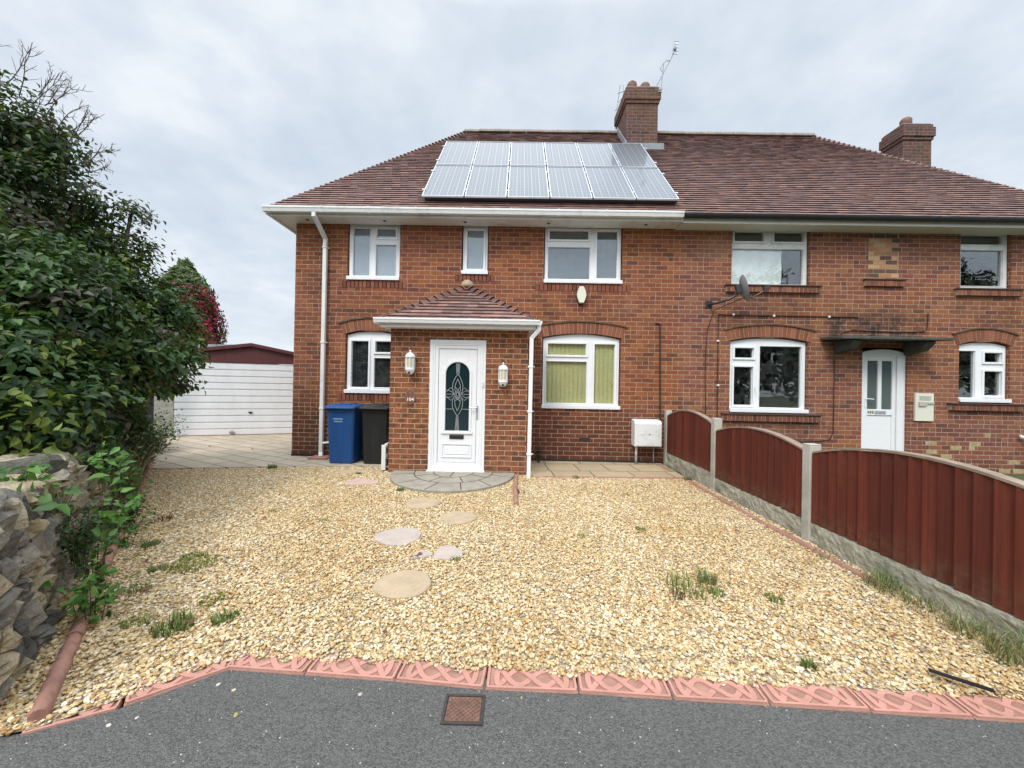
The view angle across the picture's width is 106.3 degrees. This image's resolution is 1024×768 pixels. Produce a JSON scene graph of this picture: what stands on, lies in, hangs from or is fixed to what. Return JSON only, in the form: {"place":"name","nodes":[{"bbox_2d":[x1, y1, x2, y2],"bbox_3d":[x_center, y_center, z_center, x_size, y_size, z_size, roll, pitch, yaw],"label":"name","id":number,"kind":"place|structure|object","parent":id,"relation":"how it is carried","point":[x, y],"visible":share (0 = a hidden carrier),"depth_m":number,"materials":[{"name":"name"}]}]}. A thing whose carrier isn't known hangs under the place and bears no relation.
{"place":"outdoors","nodes":[
{"label":"outdoors","id":0,"kind":"place"},
{"bbox_2d":[152,434,380,469],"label":"patio","id":1,"kind":"structure","parent":0,"point":[220,452],"depth_m":7.34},
{"bbox_2d":[141,409,187,454],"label":"bush","id":2,"kind":"object","parent":1,"relation":"on","point":[162,434],"visible":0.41,"depth_m":7.49,"materials":[{"name":"green plant"}]},
{"bbox_2d":[153,343,293,437],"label":"garage","id":3,"kind":"structure","parent":1,"relation":"on","point":[242,397],"depth_m":9.97,"materials":[{"name":"brown"}]},
{"bbox_2d":[173,362,292,435],"bbox_3d":[-6.936,0.393,10.030,3.050,1.860,0.070,1,0,-20],"label":"door","id":4,"kind":"structure","parent":3,"relation":"in","point":[240,398],"depth_m":9.98,"materials":[{"name":"white plastic"}]},
{"bbox_2d":[324,403,364,463],"bbox_3d":[-2.978,0.867,6.912,0.540,1.043,0.676,1,0,1],"label":"wheelie bin","id":5,"kind":"object","parent":1,"relation":"on","point":[345,436],"visible":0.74,"depth_m":6.67,"materials":[{"name":"blue plastic"}]},
{"bbox_2d":[358,403,388,463],"bbox_3d":[-2.388,0.878,6.926,0.540,1.043,0.676,1,0,1],"label":"wheelie bin","id":6,"kind":"object","parent":1,"relation":"on","point":[375,425],"visible":0.64,"depth_m":6.68,"materials":[{"name":"black plastic"}]},
{"bbox_2d":[381,442,388,469],"bbox_3d":[-2.068,1.192,6.526,0.120,0.430,0.540,1,0,1],"label":"plastic step","id":7,"kind":"object","parent":1,"relation":"on","point":[384,456],"visible":0.56,"depth_m":6.26,"materials":[{"name":"plastic"}]},
{"bbox_2d":[0,466,1023,735],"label":"gravel","id":8,"kind":"structure","parent":0,"point":[520,584],"depth_m":2.62,"materials":[{"name":"gravel"}]},
{"bbox_2d":[41,559,140,623],"bbox_3d":[-2.478,1.241,2.260,0.279,0.379,0.346,1,0,1],"label":"bramble","id":9,"kind":"object","parent":8,"relation":"on","point":[96,590],"visible":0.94,"depth_m":2.25,"materials":[{"name":"green plant"}]},
{"bbox_2d":[71,507,126,584],"bbox_3d":[-2.848,1.108,2.628,0.318,0.537,0.233,1,0,-15],"label":"bramble","id":10,"kind":"object","parent":8,"relation":"on","point":[107,542],"visible":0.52,"depth_m":2.62,"materials":[{"name":"green plant"}]},
{"bbox_2d":[105,529,123,555],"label":"edging stone","id":11,"kind":"object","parent":8,"relation":"on","point":[113,546],"visible":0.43,"depth_m":3.18,"materials":[{"name":"ceramic"}]},
{"bbox_2d":[89,504,153,547],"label":"bramble","id":12,"kind":"object","parent":8,"relation":"on","point":[133,527],"visible":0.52,"depth_m":3.27,"materials":[{"name":"green plant"}]},
{"bbox_2d":[121,581,151,596],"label":"grass tuft","id":13,"kind":"object","parent":8,"relation":"on","point":[135,586],"visible":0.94,"depth_m":2.60,"materials":[{"name":"green plant"}]},
{"bbox_2d":[118,609,155,629],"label":"grass tuft","id":14,"kind":"object","parent":8,"relation":"on","point":[133,621],"visible":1,"depth_m":2.25,"materials":[{"name":"green plant"}]},
{"bbox_2d":[136,538,161,548],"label":"grass tuft","id":15,"kind":"object","parent":8,"relation":"on","point":[145,544],"visible":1,"depth_m":3.30,"materials":[{"name":"green plant"}]},
{"bbox_2d":[148,605,195,638],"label":"grass tuft","id":16,"kind":"object","parent":8,"relation":"on","point":[176,618],"visible":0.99,"depth_m":2.20,"materials":[{"name":"green plant"}]},
{"bbox_2d":[163,551,218,574],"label":"grass tuft","id":17,"kind":"object","parent":8,"relation":"on","point":[189,559],"visible":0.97,"depth_m":2.96,"materials":[{"name":"green plant"}]},
{"bbox_2d":[197,589,227,607],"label":"grass tuft","id":18,"kind":"object","parent":8,"relation":"on","point":[220,593],"visible":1,"depth_m":2.50,"materials":[{"name":"green plant"}]},
{"bbox_2d":[207,606,241,625],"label":"grass tuft","id":19,"kind":"object","parent":8,"relation":"on","point":[222,620],"visible":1,"depth_m":2.30,"materials":[{"name":"green plant"}]},
{"bbox_2d":[343,479,378,485],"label":"stepping stone","id":20,"kind":"object","parent":8,"relation":"on","point":[353,482],"visible":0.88,"depth_m":5.45,"materials":[{"name":"stone"}]},
{"bbox_2d":[373,527,421,547],"bbox_3d":[-1.072,1.434,3.593,0.428,0.040,0.408,1,0,1],"label":"stepping stone","id":21,"kind":"object","parent":8,"relation":"on","point":[407,536],"visible":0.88,"depth_m":3.55,"materials":[{"name":"stone"}]},
{"bbox_2d":[373,570,430,600],"bbox_3d":[-0.775,1.435,2.741,0.404,0.042,0.379,1,0,1],"label":"stepping stone","id":22,"kind":"object","parent":8,"relation":"on","point":[405,584],"visible":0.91,"depth_m":2.70,"materials":[{"name":"stone"}]},
{"bbox_2d":[413,550,432,559],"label":"stepping stone","id":23,"kind":"object","parent":8,"relation":"on","point":[424,554],"visible":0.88,"depth_m":3.21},
{"bbox_2d":[406,497,440,509],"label":"stepping stone","id":24,"kind":"object","parent":8,"relation":"on","point":[421,503],"visible":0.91,"depth_m":4.56,"materials":[{"name":"stone"}]},
{"bbox_2d":[433,546,462,560],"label":"stepping stone","id":25,"kind":"object","parent":8,"relation":"on","point":[443,553],"visible":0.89,"depth_m":3.24,"materials":[{"name":"stone"}]},
{"bbox_2d":[390,470,514,493],"bbox_3d":[-0.931,1.433,5.609,1.939,0.063,1.130,1,0,1],"label":"doorstep","id":26,"kind":"object","parent":8,"relation":"on","point":[430,482],"visible":0.81,"depth_m":5.57,"materials":[{"name":"grey stone"}]},
{"bbox_2d":[441,511,476,525],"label":"stepping stone","id":27,"kind":"object","parent":8,"relation":"on","point":[455,518],"visible":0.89,"depth_m":4.08,"materials":[{"name":"stone"}]},
{"bbox_2d":[665,566,717,603],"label":"grass tuft","id":28,"kind":"object","parent":8,"relation":"on","point":[685,588],"visible":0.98,"depth_m":2.72,"materials":[{"name":"green plant"}]},
{"bbox_2d":[692,564,719,585],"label":"grass tuft","id":29,"kind":"object","parent":8,"relation":"on","point":[706,577],"visible":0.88,"depth_m":2.86,"materials":[{"name":"green plant"}]},
{"bbox_2d":[795,653,818,670],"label":"grass tuft","id":30,"kind":"object","parent":8,"relation":"on","point":[809,663],"visible":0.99,"depth_m":2.00,"materials":[{"name":"green plant"}]},
{"bbox_2d":[855,563,908,596],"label":"grass tuft","id":31,"kind":"object","parent":8,"relation":"on","point":[883,579],"visible":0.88,"depth_m":2.82,"materials":[{"name":"green plant"}]},
{"bbox_2d":[880,577,946,615],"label":"grass tuft","id":32,"kind":"object","parent":8,"relation":"on","point":[921,599],"visible":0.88,"depth_m":2.59,"materials":[{"name":"green plant"}]},
{"bbox_2d":[910,587,1011,643],"bbox_3d":[2.755,1.411,2.329,0.471,0.201,0.391,1,0,1],"label":"grass tuft","id":33,"kind":"object","parent":8,"relation":"on","point":[955,623],"visible":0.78,"depth_m":2.31,"materials":[{"name":"green plant"}]},
{"bbox_2d":[928,668,994,692],"bbox_3d":[2.192,1.447,1.877,0.214,0.010,0.020,1,0,38],"label":"plastic strip","id":34,"kind":"object","parent":8,"relation":"on","point":[983,687],"visible":1,"depth_m":1.87,"materials":[{"name":"plastic"}]},
{"bbox_2d":[948,604,1023,666],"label":"grass tuft","id":35,"kind":"object","parent":8,"relation":"on","point":[1004,650],"visible":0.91,"depth_m":2.10,"materials":[{"name":"green plant"}]},
{"bbox_2d":[0,670,1023,767],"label":"road","id":36,"kind":"structure","parent":0,"point":[290,721],"depth_m":1.61,"materials":[{"name":"asphalt"}]},
{"bbox_2d":[440,693,484,725],"bbox_3d":[-0.217,1.462,1.721,0.182,0.021,0.160,1,0,1],"label":"access cover","id":37,"kind":"object","parent":36,"relation":"on","point":[463,709],"visible":1,"depth_m":1.71,"materials":[{"name":"metal"}]},
{"bbox_2d":[0,0,1023,364],"label":"sky","id":38,"kind":"structure","parent":0,"point":[215,112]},
{"bbox_2d":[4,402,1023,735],"bbox_3d":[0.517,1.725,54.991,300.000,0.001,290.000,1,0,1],"label":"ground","id":39,"kind":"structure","parent":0,"point":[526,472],"depth_m":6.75,"materials":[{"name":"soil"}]},
{"bbox_2d":[27,633,81,722],"bbox_3d":[-2.185,1.411,1.850,0.069,0.117,0.628,1,0,-40],"label":"edging stone","id":40,"kind":"object","parent":39,"relation":"on","point":[46,697],"visible":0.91,"depth_m":1.77,"materials":[{"name":"ceramic"}]},
{"bbox_2d":[0,422,144,701],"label":"stone wall","id":41,"kind":"structure","parent":39,"relation":"on","point":[32,560],"depth_m":2.06,"materials":[{"name":"stone"}]},
{"bbox_2d":[0,458,62,484],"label":"bramble","id":42,"kind":"object","parent":41,"relation":"on","point":[32,469],"visible":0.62,"depth_m":2.26,"materials":[{"name":"green plant"}]},
{"bbox_2d":[16,473,109,515],"bbox_3d":[-2.534,0.603,2.113,0.372,0.234,0.266,1,0,1],"label":"bramble","id":43,"kind":"object","parent":41,"relation":"on","point":[47,501],"visible":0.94,"depth_m":2.09,"materials":[{"name":"green plant"}]},
{"bbox_2d":[55,495,113,569],"bbox_3d":[-2.794,0.957,2.488,0.287,0.505,0.292,1,0,-39],"label":"ivy","id":44,"kind":"object","parent":41,"relation":"attached to","point":[79,542],"visible":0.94,"depth_m":2.48,"materials":[{"name":"green plant"}]},
{"bbox_2d":[61,431,147,478],"bbox_3d":[-3.496,0.615,3.300,0.531,0.435,0.613,1,0,-26],"label":"ivy","id":45,"kind":"object","parent":41,"relation":"attached to","point":[94,452],"visible":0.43,"depth_m":3.31,"materials":[{"name":"green plant"}]},
{"bbox_2d":[74,436,136,491],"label":"bramble","id":46,"kind":"object","parent":41,"relation":"on","point":[98,456],"visible":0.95,"depth_m":2.88,"materials":[{"name":"green plant"}]},
{"bbox_2d":[91,487,145,540],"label":"bramble","id":47,"kind":"object","parent":41,"relation":"attached to","point":[112,516],"visible":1,"depth_m":2.48,"materials":[{"name":"green plant"}]},
{"bbox_2d":[91,480,155,530],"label":"ivy","id":48,"kind":"object","parent":41,"relation":"attached to","point":[130,513],"visible":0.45,"depth_m":3.60,"materials":[{"name":"green plant"}]},
{"bbox_2d":[108,451,151,501],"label":"bramble","id":49,"kind":"object","parent":41,"relation":"attached to","point":[134,470],"visible":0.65,"depth_m":3.79,"materials":[{"name":"green plant"}]},
{"bbox_2d":[107,437,166,500],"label":"creeper","id":50,"kind":"object","parent":41,"relation":"attached to","point":[140,473],"visible":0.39,"depth_m":4.45,"materials":[{"name":"green plant"}]},
{"bbox_2d":[112,414,187,469],"bbox_3d":[-4.794,0.771,4.854,0.913,0.726,0.972,1,0,1],"label":"ivy","id":51,"kind":"object","parent":41,"relation":"attached to","point":[133,443],"visible":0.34,"depth_m":4.91,"materials":[{"name":"green plant"}]},
{"bbox_2d":[21,697,125,735],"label":"border slab","id":52,"kind":"structure","parent":39,"relation":"on","point":[113,705],"depth_m":1.65,"materials":[{"name":"pink concrete"}]},
{"bbox_2d":[67,587,101,636],"bbox_3d":[-2.595,1.402,2.341,0.069,0.116,0.628,1,0,-41],"label":"edging stone","id":53,"kind":"object","parent":39,"relation":"on","point":[79,626],"visible":0.38,"depth_m":2.17,"materials":[{"name":"ceramic"}]},
{"bbox_2d":[95,552,114,583],"bbox_3d":[-3.010,1.395,2.828,0.069,0.117,0.628,1,0,-41],"label":"edging stone","id":54,"kind":"object","parent":39,"relation":"on","point":[109,558],"visible":0.36,"depth_m":2.93,"materials":[{"name":"ceramic"}]},
{"bbox_2d":[0,39,224,463],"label":"leafy shrub","id":55,"kind":"object","parent":39,"relation":"on","point":[93,348],"visible":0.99,"depth_m":4.01,"materials":[{"name":"green plant"}]},
{"bbox_2d":[145,398,153,435],"bbox_3d":[-8.488,0.335,8.993,0.140,1.980,0.160,1,0,1],"label":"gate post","id":56,"kind":"object","parent":39,"relation":"on","point":[151,415],"depth_m":8.99,"materials":[{"name":"grey concrete"}]},
{"bbox_2d":[126,399,177,467],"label":"bush","id":57,"kind":"object","parent":39,"relation":"on","point":[151,429],"visible":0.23,"depth_m":5.94,"materials":[{"name":"green plant"}]},
{"bbox_2d":[123,651,233,706],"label":"border slab","id":58,"kind":"structure","parent":39,"relation":"on","point":[181,680],"depth_m":1.83,"materials":[{"name":"pink concrete"}]},
{"bbox_2d":[155,257,228,343],"bbox_3d":[-13.803,-2.064,16.166,3.117,6.638,3.140,1,0,1],"label":"flowering shrub","id":59,"kind":"object","parent":39,"relation":"on","point":[185,273],"visible":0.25,"depth_m":15.94,"materials":[{"name":"green plant"}]},
{"bbox_2d":[226,648,317,674],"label":"border slab","id":60,"kind":"structure","parent":39,"relation":"on","point":[294,666],"depth_m":1.95,"materials":[{"name":"pink concrete"}]},
{"bbox_2d":[305,654,402,680],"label":"border slab","id":61,"kind":"structure","parent":39,"relation":"on","point":[352,667],"depth_m":1.94,"materials":[{"name":"pink concrete"}]},
{"bbox_2d":[395,660,487,689],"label":"border slab","id":62,"kind":"structure","parent":39,"relation":"on","point":[421,672],"depth_m":1.90,"materials":[{"name":"pink concrete"}]},
{"bbox_2d":[373,280,541,478],"bbox_3d":[-0.860,-0.230,6.633,2.650,3.480,1.483,1,0,1],"label":"brick porch","id":63,"kind":"object","parent":39,"relation":"on","point":[444,422],"visible":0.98,"depth_m":6.21,"materials":[{"name":"brick"}]},
{"bbox_2d":[405,350,414,374],"bbox_3d":[-1.623,-0.346,6.126,0.164,0.390,0.181,1,0,1],"label":"wall lantern","id":64,"kind":"object","parent":63,"relation":"attached to","point":[410,362],"depth_m":6.06,"materials":[{"name":"white plastic"}]},
{"bbox_2d":[405,389,415,403],"bbox_3d":[-1.642,0.204,6.204,0.166,0.256,0.022,1,0,1],"label":"house number plaque","id":65,"kind":"object","parent":63,"relation":"attached to","point":[410,396],"visible":1,"depth_m":6.20,"materials":[{"name":"brown plastic"}]},
{"bbox_2d":[426,340,485,472],"bbox_3d":[-0.888,0.362,6.206,0.935,2.143,0.130,1,0,1],"label":"door","id":66,"kind":"structure","parent":63,"relation":"in","point":[457,370],"depth_m":6.21,"materials":[{"name":"white plastic"}]},
{"bbox_2d":[498,362,507,386],"bbox_3d":[-0.141,-0.148,6.111,0.164,0.390,0.181,1,0,1],"label":"wall lantern","id":67,"kind":"object","parent":63,"relation":"attached to","point":[503,375],"depth_m":6.05,"materials":[{"name":"white plastic"}]},
{"bbox_2d":[261,80,689,463],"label":"brick house","id":68,"kind":"structure","parent":39,"relation":"on","point":[381,238],"depth_m":7.32,"materials":[{"name":"brick"}]},
{"bbox_2d":[344,331,390,393],"bbox_3d":[-2.684,-0.417,7.369,1.010,1.187,0.151,1,0,1],"label":"window","id":69,"kind":"structure","parent":68,"relation":"in","point":[372,338],"depth_m":7.39,"materials":[{"name":"white plastic"}]},
{"bbox_2d":[346,224,399,279],"bbox_3d":[-2.644,-2.527,7.377,1.010,1.088,0.150,1,0,1],"label":"window","id":70,"kind":"structure","parent":68,"relation":"in","point":[374,249],"depth_m":7.43,"materials":[{"name":"white plastic"}]},
{"bbox_2d":[461,226,487,273],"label":"window","id":71,"kind":"structure","parent":68,"relation":"in","point":[475,238],"depth_m":7.41,"materials":[{"name":"white plastic"}]},
{"bbox_2d":[422,145,677,203],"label":"mounting rails","id":72,"kind":"object","parent":68,"relation":"attached to","point":[507,199],"visible":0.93,"depth_m":7.11,"materials":[{"name":"metal"}]},
{"bbox_2d":[422,165,471,197],"bbox_3d":[-1.255,-4.037,7.598,0.765,1.230,1.145,1,0,1],"label":"solar panel","id":73,"kind":"object","parent":72,"relation":"attached to","point":[447,180],"visible":1,"depth_m":7.52,"materials":[{"name":"glass"}]},
{"bbox_2d":[436,141,477,164],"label":"solar panel","id":74,"kind":"object","parent":72,"relation":"attached to","point":[458,152],"visible":0.97,"depth_m":8.70,"materials":[{"name":"glass"}]},
{"bbox_2d":[465,165,508,197],"bbox_3d":[-0.469,-4.022,7.590,0.765,1.230,1.145,1,0,1],"label":"solar panel","id":75,"kind":"object","parent":72,"relation":"attached to","point":[487,181],"visible":1,"depth_m":7.50,"materials":[{"name":"glass"}]},
{"bbox_2d":[473,141,510,165],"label":"solar panel","id":76,"kind":"object","parent":72,"relation":"attached to","point":[493,153],"visible":0.94,"depth_m":8.70,"materials":[{"name":"glass"}]},
{"bbox_2d":[510,142,545,165],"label":"solar panel","id":77,"kind":"object","parent":72,"relation":"attached to","point":[527,154],"visible":0.99,"depth_m":8.68,"materials":[{"name":"glass"}]},
{"bbox_2d":[508,166,548,198],"bbox_3d":[0.318,-4.007,7.582,0.765,1.230,1.145,1,0,1],"label":"solar panel","id":78,"kind":"object","parent":72,"relation":"attached to","point":[528,182],"visible":1,"depth_m":7.50,"materials":[{"name":"glass"}]},
{"bbox_2d":[544,142,582,166],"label":"solar panel","id":79,"kind":"object","parent":72,"relation":"attached to","point":[561,153],"visible":0.96,"depth_m":8.69,"materials":[{"name":"glass"}]},
{"bbox_2d":[547,166,592,198],"bbox_3d":[1.105,-3.992,7.574,0.765,1.230,1.145,1,0,1],"label":"solar panel","id":80,"kind":"object","parent":72,"relation":"attached to","point":[567,182],"visible":1,"depth_m":7.49,"materials":[{"name":"glass"}]},
{"bbox_2d":[577,143,619,166],"bbox_3d":[1.927,-5.215,8.724,0.765,1.230,1.145,1,0,1],"label":"solar panel","id":81,"kind":"object","parent":72,"relation":"attached to","point":[597,155],"visible":0.99,"depth_m":8.65,"materials":[{"name":"glass"}]},
{"bbox_2d":[584,167,635,199],"bbox_3d":[1.892,-3.977,7.566,0.765,1.230,1.145,1,0,1],"label":"solar panel","id":82,"kind":"object","parent":72,"relation":"attached to","point":[608,183],"visible":0.99,"depth_m":7.47,"materials":[{"name":"glass"}]},
{"bbox_2d":[609,143,656,167],"bbox_3d":[2.714,-5.200,8.716,0.765,1.230,1.145,1,0,1],"label":"solar panel","id":83,"kind":"object","parent":72,"relation":"attached to","point":[631,154],"visible":0.99,"depth_m":8.67,"materials":[{"name":"glass"}]},
{"bbox_2d":[621,167,678,200],"bbox_3d":[2.679,-3.962,7.558,0.765,1.230,1.145,1,0,1],"label":"solar panel","id":84,"kind":"object","parent":72,"relation":"attached to","point":[645,183],"visible":0.96,"depth_m":7.47,"materials":[{"name":"glass"}]},
{"bbox_2d":[541,334,619,409],"bbox_3d":[1.313,-0.239,7.329,1.490,1.422,0.151,1,0,1],"label":"window","id":85,"kind":"structure","parent":68,"relation":"in","point":[581,371],"depth_m":7.39,"materials":[{"name":"white plastic"}]},
{"bbox_2d":[576,286,586,304],"bbox_3d":[1.310,-1.677,7.247,0.196,0.340,0.095,1,0,1],"label":"alarm box","id":86,"kind":"object","parent":68,"relation":"attached to","point":[581,294],"visible":1,"depth_m":7.20,"materials":[{"name":"plastic"}]},
{"bbox_2d":[544,227,622,283],"bbox_3d":[1.355,-2.463,7.337,1.490,1.112,0.150,1,0,1],"label":"window","id":87,"kind":"structure","parent":68,"relation":"in","point":[590,244],"depth_m":7.36,"materials":[{"name":"white plastic"}]},
{"bbox_2d":[631,419,661,463],"bbox_3d":[2.502,1.084,7.145,0.500,0.844,0.248,1,0,1],"label":"meter box","id":88,"kind":"object","parent":68,"relation":"attached to","point":[646,432],"visible":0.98,"depth_m":7.04,"materials":[{"name":"white plastic"}]},
{"bbox_2d":[636,424,660,445],"bbox_3d":[2.503,0.936,7.042,0.450,0.400,0.017,1,0,1],"label":"door","id":89,"kind":"structure","parent":88,"relation":"in","point":[643,438],"depth_m":7.04,"materials":[{"name":"white plastic"}]},
{"bbox_2d":[656,41,678,92],"bbox_3d":[3.843,-7.793,9.498,0.562,1.339,0.117,1,0,1],"label":"tv aerial","id":90,"kind":"object","parent":68,"relation":"attached to","point":[675,47],"visible":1,"depth_m":9.49,"materials":[{"name":"grey metal"}]},
{"bbox_2d":[486,667,577,693],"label":"border slab","id":91,"kind":"structure","parent":39,"relation":"on","point":[541,680],"depth_m":1.88,"materials":[{"name":"pink concrete"}]},
{"bbox_2d":[577,670,671,699],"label":"border slab","id":92,"kind":"structure","parent":39,"relation":"on","point":[602,684],"depth_m":1.86,"materials":[{"name":"pink concrete"}]},
{"bbox_2d":[665,677,769,705],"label":"border slab","id":93,"kind":"structure","parent":39,"relation":"on","point":[696,689],"depth_m":1.83,"materials":[{"name":"pink concrete"}]},
{"bbox_2d":[733,506,767,525],"bbox_3d":[2.709,1.534,4.370,0.062,0.113,0.610,1,0,1],"label":"edging stone","id":94,"kind":"object","parent":39,"relation":"on","point":[758,520],"visible":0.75,"depth_m":4.33,"materials":[{"name":"ceramic"}]},
{"bbox_2d":[766,524,817,552],"bbox_3d":[2.713,1.522,3.749,0.062,0.113,0.610,1,0,-1],"label":"edging stone","id":95,"kind":"object","parent":39,"relation":"on","point":[794,539],"visible":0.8,"depth_m":3.69,"materials":[{"name":"ceramic"}]},
{"bbox_2d":[757,682,870,712],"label":"border slab","id":96,"kind":"structure","parent":39,"relation":"on","point":[841,698],"depth_m":1.81,"materials":[{"name":"pink concrete"}]},
{"bbox_2d":[646,116,1023,474],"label":"brick house","id":97,"kind":"structure","parent":39,"relation":"on","point":[886,311],"depth_m":7.25,"materials":[{"name":"brick"}]},
{"bbox_2d":[705,275,770,414],"bbox_3d":[4.054,-0.674,6.965,1.009,2.572,0.392,1,0,42],"label":"satellite dish","id":98,"kind":"object","parent":97,"relation":"attached to","point":[742,287],"visible":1,"depth_m":6.90,"materials":[{"name":"grey metal"}]},
{"bbox_2d":[731,231,806,284],"bbox_3d":[4.895,-2.403,7.339,1.430,1.070,0.089,1,0,1],"label":"window","id":99,"kind":"structure","parent":97,"relation":"in","point":[758,267],"depth_m":7.37,"materials":[{"name":"white plastic"}]},
{"bbox_2d":[729,338,808,412],"bbox_3d":[4.852,-0.164,7.293,1.470,1.407,0.151,1,0,1],"label":"window","id":100,"kind":"structure","parent":97,"relation":"in","point":[753,362],"depth_m":7.31,"materials":[{"name":"white plastic"}]},
{"bbox_2d":[861,349,904,450],"bbox_3d":[7.006,0.427,7.282,0.840,2.170,0.105,1,0,1],"label":"door","id":101,"kind":"structure","parent":97,"relation":"in","point":[883,370],"depth_m":7.29,"materials":[{"name":"white plastic"}]},
{"bbox_2d":[960,234,1006,287],"bbox_3d":[8.914,-2.327,7.303,0.910,1.070,0.068,1,0,1],"label":"window","id":102,"kind":"structure","parent":97,"relation":"in","point":[1001,247],"depth_m":7.28,"materials":[{"name":"white plastic"}]},
{"bbox_2d":[958,342,1011,402],"bbox_3d":[8.874,-0.220,7.254,0.950,1.132,0.151,1,0,1],"label":"window","id":103,"kind":"structure","parent":97,"relation":"in","point":[979,366],"depth_m":7.27,"materials":[{"name":"white plastic"}]},
{"bbox_2d":[663,410,1023,653],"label":"garden fence","id":104,"kind":"object","parent":39,"relation":"on","point":[939,529],"visible":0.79,"depth_m":2.92,"materials":[{"name":"wood"}]},
{"bbox_2d":[814,550,885,586],"bbox_3d":[2.726,1.527,3.127,0.062,0.113,0.610,1,0,-1],"label":"edging stone","id":105,"kind":"object","parent":39,"relation":"on","point":[847,567],"visible":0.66,"depth_m":3.11,"materials":[{"name":"ceramic"}]},
{"bbox_2d":[851,688,973,719],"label":"border slab","id":106,"kind":"structure","parent":39,"relation":"on","point":[911,703],"depth_m":1.78,"materials":[{"name":"pink concrete"}]},
{"bbox_2d":[945,693,1023,722],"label":"border slab","id":107,"kind":"structure","parent":39,"relation":"on","point":[987,708],"depth_m":1.77,"materials":[{"name":"pink concrete"}]},
{"bbox_2d":[526,460,683,477],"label":"path","id":108,"kind":"structure","parent":0,"point":[579,469],"depth_m":6.60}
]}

